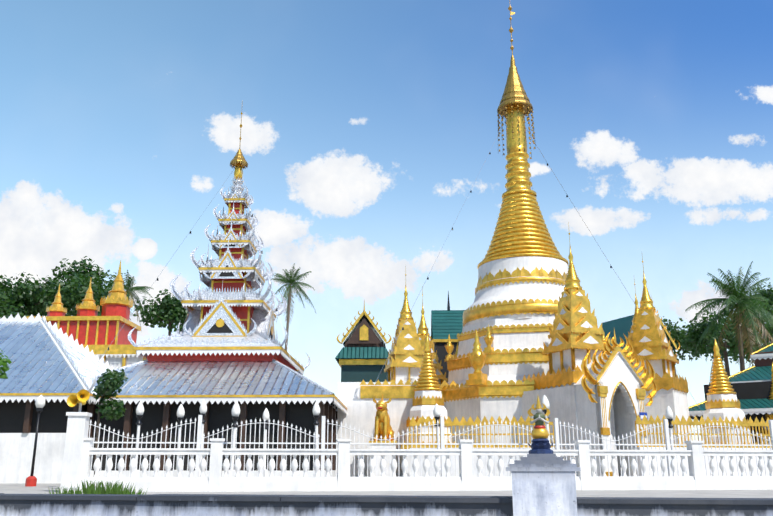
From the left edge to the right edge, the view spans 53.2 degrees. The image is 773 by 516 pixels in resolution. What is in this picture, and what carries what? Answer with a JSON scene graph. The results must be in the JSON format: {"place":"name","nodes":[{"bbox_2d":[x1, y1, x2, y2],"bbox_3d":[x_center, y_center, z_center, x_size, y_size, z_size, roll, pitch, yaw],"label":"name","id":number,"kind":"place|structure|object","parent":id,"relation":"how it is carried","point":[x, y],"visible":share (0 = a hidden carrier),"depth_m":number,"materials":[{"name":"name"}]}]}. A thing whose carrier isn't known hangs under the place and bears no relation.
{"place":"outdoors","nodes":[
{"label":"outdoors","id":0,"kind":"place"},
{"bbox_2d":[0,349,11,378],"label":"tree","id":1,"kind":"object","parent":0,"point":[5,367],"visible":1,"depth_m":20.61,"materials":[{"name":"green plant"}]},
{"bbox_2d":[0,313,117,482],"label":"hall","id":2,"kind":"structure","parent":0,"point":[54,367],"depth_m":29.19,"materials":[{"name":"white paint"}]},
{"bbox_2d":[26,260,148,368],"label":"red pavilion","id":3,"kind":"structure","parent":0,"point":[90,328],"depth_m":48.90,"materials":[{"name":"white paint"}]},
{"bbox_2d":[0,483,772,497],"bbox_3d":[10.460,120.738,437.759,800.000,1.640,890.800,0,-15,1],"label":"curb","id":4,"kind":"structure","parent":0,"point":[21,488],"depth_m":17.45,"materials":[{"name":"concrete"}]},
{"bbox_2d":[0,300,28,318],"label":"tree","id":5,"kind":"object","parent":4,"relation":"on","point":[13,312],"visible":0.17,"depth_m":82.20,"materials":[{"name":"green plant"}]},
{"bbox_2d":[0,289,39,318],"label":"tree","id":6,"kind":"object","parent":4,"relation":"on","point":[5,305],"visible":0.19,"depth_m":89.62,"materials":[{"name":"green plant"}]},
{"bbox_2d":[0,275,47,313],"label":"tree","id":7,"kind":"object","parent":4,"relation":"on","point":[9,281],"visible":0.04,"depth_m":100.95,"materials":[{"name":"green plant"}]},
{"bbox_2d":[25,395,45,486],"bbox_3d":[-10.782,5.593,23.755,0.320,2.750,0.304,0,-15,1],"label":"dark lamp post","id":8,"kind":"object","parent":4,"relation":"on","point":[31,480],"visible":1,"depth_m":23.71,"materials":[{"name":"black metal"}]},
{"bbox_2d":[0,270,84,316],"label":"tree","id":9,"kind":"object","parent":4,"relation":"on","point":[50,289],"visible":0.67,"depth_m":91.62,"materials":[{"name":"green plant"}]},
{"bbox_2d":[61,267,108,315],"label":"tree","id":10,"kind":"object","parent":4,"relation":"on","point":[85,286],"visible":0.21,"depth_m":97.08,"materials":[{"name":"green plant"}]},
{"bbox_2d":[51,256,130,315],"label":"tree","id":11,"kind":"object","parent":4,"relation":"on","point":[101,275],"visible":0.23,"depth_m":106.66,"materials":[{"name":"green plant"}]},
{"bbox_2d":[39,479,146,493],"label":"grass tufts","id":12,"kind":"object","parent":4,"relation":"on","point":[116,488],"visible":0.15,"depth_m":9.56,"materials":[{"name":"green plant"}]},
{"bbox_2d":[92,368,128,474],"bbox_3d":[-9.101,5.464,25.300,1.126,3.820,1.474,9,-18,-30],"label":"tree","id":13,"kind":"object","parent":4,"relation":"on","point":[111,408],"visible":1,"depth_m":25.32,"materials":[{"name":"green plant"}]},
{"bbox_2d":[100,270,153,330],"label":"palm tree","id":14,"kind":"object","parent":4,"relation":"on","point":[128,287],"visible":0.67,"depth_m":102.80,"materials":[{"name":"green plant"}]},
{"bbox_2d":[135,401,143,476],"bbox_3d":[-7.284,5.424,22.571,0.232,2.454,0.232,-10,-18,33],"label":"lamp post","id":15,"kind":"object","parent":4,"relation":"on","point":[139,410],"visible":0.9,"depth_m":22.69,"materials":[{"name":"white metal"}]},
{"bbox_2d":[133,289,187,338],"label":"tree","id":16,"kind":"object","parent":4,"relation":"on","point":[170,312],"visible":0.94,"depth_m":100.54,"materials":[{"name":"green plant"}]},
{"bbox_2d":[173,404,184,476],"bbox_3d":[-6.111,5.501,22.732,0.257,2.393,0.234,0,-15,1],"label":"lamp post","id":17,"kind":"object","parent":4,"relation":"on","point":[180,413],"visible":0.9,"depth_m":22.85,"materials":[{"name":"white metal"}]},
{"bbox_2d":[199,400,206,476],"bbox_3d":[-5.658,5.632,23.583,0.240,2.587,0.240,7,-17,-25],"label":"lamp post","id":18,"kind":"object","parent":4,"relation":"on","point":[203,408],"visible":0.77,"depth_m":23.73,"materials":[{"name":"white metal"}]},
{"bbox_2d":[85,326,346,476],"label":"temple pavilion","id":19,"kind":"structure","parent":4,"relation":"on","point":[254,376],"depth_m":29.89,"materials":[{"name":"grey metal"}]},
{"bbox_2d":[169,112,286,343],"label":"tiered spire","id":20,"kind":"structure","parent":19,"relation":"on","point":[232,303],"depth_m":36.87,"materials":[{"name":"white paint"}]},
{"bbox_2d":[228,401,239,476],"bbox_3d":[-4.082,4.987,20.666,0.255,2.298,0.240,4,-16,-14],"label":"lamp post","id":21,"kind":"object","parent":4,"relation":"on","point":[235,411],"visible":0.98,"depth_m":20.71,"materials":[{"name":"white metal"}]},
{"bbox_2d":[263,408,269,476],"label":"lamp post","id":22,"kind":"object","parent":4,"relation":"on","point":[266,415],"visible":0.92,"depth_m":26.06,"materials":[{"name":"white metal"}]},
{"bbox_2d":[272,266,315,350],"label":"palm tree","id":23,"kind":"object","parent":4,"relation":"on","point":[291,283],"visible":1,"depth_m":102.48,"materials":[{"name":"green plant"}]},
{"bbox_2d":[312,401,319,476],"bbox_3d":[-2.085,5.533,23.026,0.290,2.488,0.236,0,-15,1],"label":"lamp post","id":24,"kind":"object","parent":4,"relation":"on","point":[316,411],"visible":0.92,"depth_m":23.16,"materials":[{"name":"white metal"}]},
{"bbox_2d":[335,301,391,381],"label":"teal pavilion","id":25,"kind":"structure","parent":4,"relation":"on","point":[362,355],"depth_m":47.40,"materials":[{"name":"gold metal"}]},
{"bbox_2d":[337,379,417,476],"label":"wall","id":26,"kind":"structure","parent":4,"relation":"on","point":[355,399],"depth_m":35.52,"materials":[{"name":"white paint"}]},
{"bbox_2d":[369,395,396,476],"bbox_3d":[-0.137,7.880,34.005,1.200,3.728,1.790,0,-15,1],"label":"lion statue","id":27,"kind":"object","parent":4,"relation":"on","point":[383,427],"visible":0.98,"depth_m":33.51,"materials":[{"name":"gold metal"}]},
{"bbox_2d":[60,412,772,491],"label":"balustrade","id":28,"kind":"object","parent":4,"relation":"on","point":[79,451],"visible":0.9,"depth_m":18.81,"materials":[{"name":"white paint"}]},
{"bbox_2d":[67,389,89,411],"bbox_3d":[-8.964,5.151,22.097,0.582,2.730,0.616,9,-17,-29],"label":"loudspeaker pole","id":29,"kind":"object","parent":28,"relation":"on","point":[81,398],"visible":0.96,"depth_m":22.29,"materials":[{"name":"yellow metal"}]},
{"bbox_2d":[401,333,457,476],"bbox_3d":[1.890,6.679,35.065,2.471,6.603,2.471,0,-15,1],"label":"stupa","id":30,"kind":"object","parent":4,"relation":"on","point":[427,396],"visible":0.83,"depth_m":34.58,"materials":[{"name":"gold paint"}]},
{"bbox_2d":[89,415,772,476],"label":"picket fence","id":31,"kind":"object","parent":4,"relation":"on","point":[557,444],"visible":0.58,"depth_m":21.99,"materials":[{"name":"white metal"}]},
{"bbox_2d":[433,403,440,476],"bbox_3d":[1.570,5.682,23.548,0.269,2.474,0.240,-5,-16,19],"label":"lamp post","id":32,"kind":"object","parent":4,"relation":"on","point":[436,412],"visible":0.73,"depth_m":23.69,"materials":[{"name":"white metal"}]},
{"bbox_2d":[442,6,568,443],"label":"chedi","id":33,"kind":"structure","parent":4,"relation":"on","point":[522,267],"depth_m":40.02,"materials":[{"name":"gold metal"}]},
{"bbox_2d":[98,132,701,411],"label":"string lights","id":34,"kind":"object","parent":33,"relation":"attached to","point":[425,281],"visible":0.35,"depth_m":39.12,"materials":[{"name":"metal"}]},
{"bbox_2d":[444,335,453,361],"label":"finial","id":35,"kind":"object","parent":33,"relation":"attached to","point":[449,346],"visible":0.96,"depth_m":40.76,"materials":[{"name":"gold metal"}]},
{"bbox_2d":[466,329,489,385],"bbox_3d":[4.355,4.732,37.021,1.024,2.750,0.974,-11,-18,34],"label":"finial","id":36,"kind":"object","parent":33,"relation":"attached to","point":[477,356],"visible":1,"depth_m":36.66,"materials":[{"name":"gold metal"}]},
{"bbox_2d":[483,324,494,353],"bbox_3d":[5.073,3.993,38.270,0.563,1.512,0.536,-11,-18,34],"label":"finial","id":37,"kind":"object","parent":33,"relation":"attached to","point":[488,338],"visible":0.98,"depth_m":38.08,"materials":[{"name":"gold metal"}]},
{"bbox_2d":[390,365,690,475],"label":"chedi bastions","id":38,"kind":"object","parent":33,"relation":"attached to","point":[672,392],"visible":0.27,"depth_m":35.69,"materials":[{"name":"white paint"}]},
{"bbox_2d":[521,329,656,475],"bbox_3d":[9.058,6.618,34.550,5.812,6.450,6.248,0,-15,1],"label":"arched shrine entrance","id":39,"kind":"object","parent":33,"relation":"attached to","point":[605,379],"visible":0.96,"depth_m":33.20,"materials":[{"name":"white paint"}]},
{"bbox_2d":[541,395,550,448],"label":"lamp post","id":40,"kind":"object","parent":4,"relation":"on","point":[545,401],"visible":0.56,"depth_m":21.70,"materials":[{"name":"white metal"}]},
{"bbox_2d":[409,414,772,476],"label":"golden fence","id":41,"kind":"object","parent":4,"relation":"on","point":[470,422],"visible":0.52,"depth_m":31.85,"materials":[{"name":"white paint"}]},
{"bbox_2d":[665,406,677,475],"bbox_3d":[8.988,5.894,24.301,0.240,2.457,0.240,0,-15,1],"label":"lamp post","id":42,"kind":"object","parent":4,"relation":"on","point":[669,414],"visible":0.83,"depth_m":24.44,"materials":[{"name":"white metal"}]},
{"bbox_2d":[659,316,700,375],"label":"tree","id":43,"kind":"object","parent":4,"relation":"on","point":[675,334],"visible":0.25,"depth_m":96.14,"materials":[{"name":"green plant"}]},
{"bbox_2d":[684,322,733,363],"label":"tree","id":44,"kind":"object","parent":4,"relation":"on","point":[721,354],"visible":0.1,"depth_m":90.84,"materials":[{"name":"green plant"}]},
{"bbox_2d":[678,310,770,376],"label":"tree","id":45,"kind":"object","parent":4,"relation":"on","point":[695,335],"visible":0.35,"depth_m":74.11,"materials":[{"name":"green plant"}]},
{"bbox_2d":[685,261,772,384],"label":"palm tree","id":46,"kind":"object","parent":4,"relation":"on","point":[736,297],"visible":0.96,"depth_m":61.60,"materials":[{"name":"green plant"}]},
{"bbox_2d":[702,339,756,443],"bbox_3d":[15.975,7.116,36.666,2.471,6.603,2.471,0,-15,1],"label":"stupa","id":47,"kind":"object","parent":4,"relation":"on","point":[723,402],"visible":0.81,"depth_m":36.27,"materials":[{"name":"gold paint"}]},
{"bbox_2d":[689,343,772,443],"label":"temple building","id":48,"kind":"structure","parent":4,"relation":"on","point":[751,386],"depth_m":44.46,"materials":[{"name":"teal paint"}]},
{"bbox_2d":[731,282,772,345],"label":"tree","id":49,"kind":"object","parent":4,"relation":"on","point":[768,293],"visible":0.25,"depth_m":84.59,"materials":[{"name":"green plant"}]},
{"bbox_2d":[758,308,772,348],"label":"tree","id":50,"kind":"object","parent":4,"relation":"on","point":[771,331],"visible":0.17,"depth_m":95.14,"materials":[{"name":"green plant"}]},
{"bbox_2d":[761,362,772,443],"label":"stupa","id":51,"kind":"object","parent":4,"relation":"on","point":[770,416],"visible":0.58,"depth_m":43.40,"materials":[{"name":"gold paint"}]},
{"bbox_2d":[0,0,772,440],"label":"sky","id":52,"kind":"structure","parent":0,"point":[368,128],"materials":[{"name":"blue"}]},
{"bbox_2d":[384,274,423,381],"bbox_3d":[1.037,3.498,40.868,2.049,6.435,2.049,3,-15,-9],"label":"small stupa","id":53,"kind":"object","parent":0,"point":[405,359],"depth_m":39.84,"materials":[{"name":"gold paint"}]},
{"bbox_2d":[417,286,447,384],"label":"small stupa","id":54,"kind":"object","parent":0,"point":[422,333],"depth_m":45.29,"materials":[{"name":"gold paint"}]},
{"bbox_2d":[431,291,465,382],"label":"teal hall","id":55,"kind":"structure","parent":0,"point":[445,324],"depth_m":55.69,"materials":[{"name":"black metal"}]},
{"bbox_2d":[542,222,612,373],"bbox_3d":[8.646,1.731,35.748,2.277,7.150,2.277,6,-16,-22],"label":"small stupa","id":56,"kind":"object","parent":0,"point":[575,335],"depth_m":34.78,"materials":[{"name":"gold paint"}]},
{"bbox_2d":[625,279,638,352],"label":"small stupa","id":57,"kind":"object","parent":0,"point":[630,336],"depth_m":43.12,"materials":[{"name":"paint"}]},
{"bbox_2d":[602,295,679,352],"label":"roof","id":58,"kind":"structure","parent":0,"point":[622,326],"depth_m":55.41,"materials":[{"name":"teal metal"}]},
{"bbox_2d":[625,257,678,376],"bbox_3d":[12.925,2.782,38.244,2.049,6.435,2.049,-11,-18,34],"label":"small stupa","id":59,"kind":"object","parent":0,"point":[650,342],"depth_m":37.37,"materials":[{"name":"gold paint"}]},
{"label":"ground","id":60,"kind":"structure","parent":0,"visible":0},
{"bbox_2d":[0,493,772,515],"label":"retaining wall","id":61,"kind":"structure","parent":60,"relation":"on","point":[179,505],"depth_m":7.31,"materials":[{"name":"grey concrete"}]},
{"bbox_2d":[506,454,580,515],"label":"pillar","id":62,"kind":"structure","parent":60,"relation":"on","point":[543,484],"depth_m":6.91,"materials":[{"name":"white concrete"}]},
{"bbox_2d":[528,396,552,453],"bbox_3d":[1.458,1.579,7.360,0.249,0.560,0.251,0,-15,1],"label":"guardian statue","id":63,"kind":"object","parent":62,"relation":"on","point":[540,444],"visible":0.98,"depth_m":7.30,"materials":[{"name":"blue paint"}]}
]}

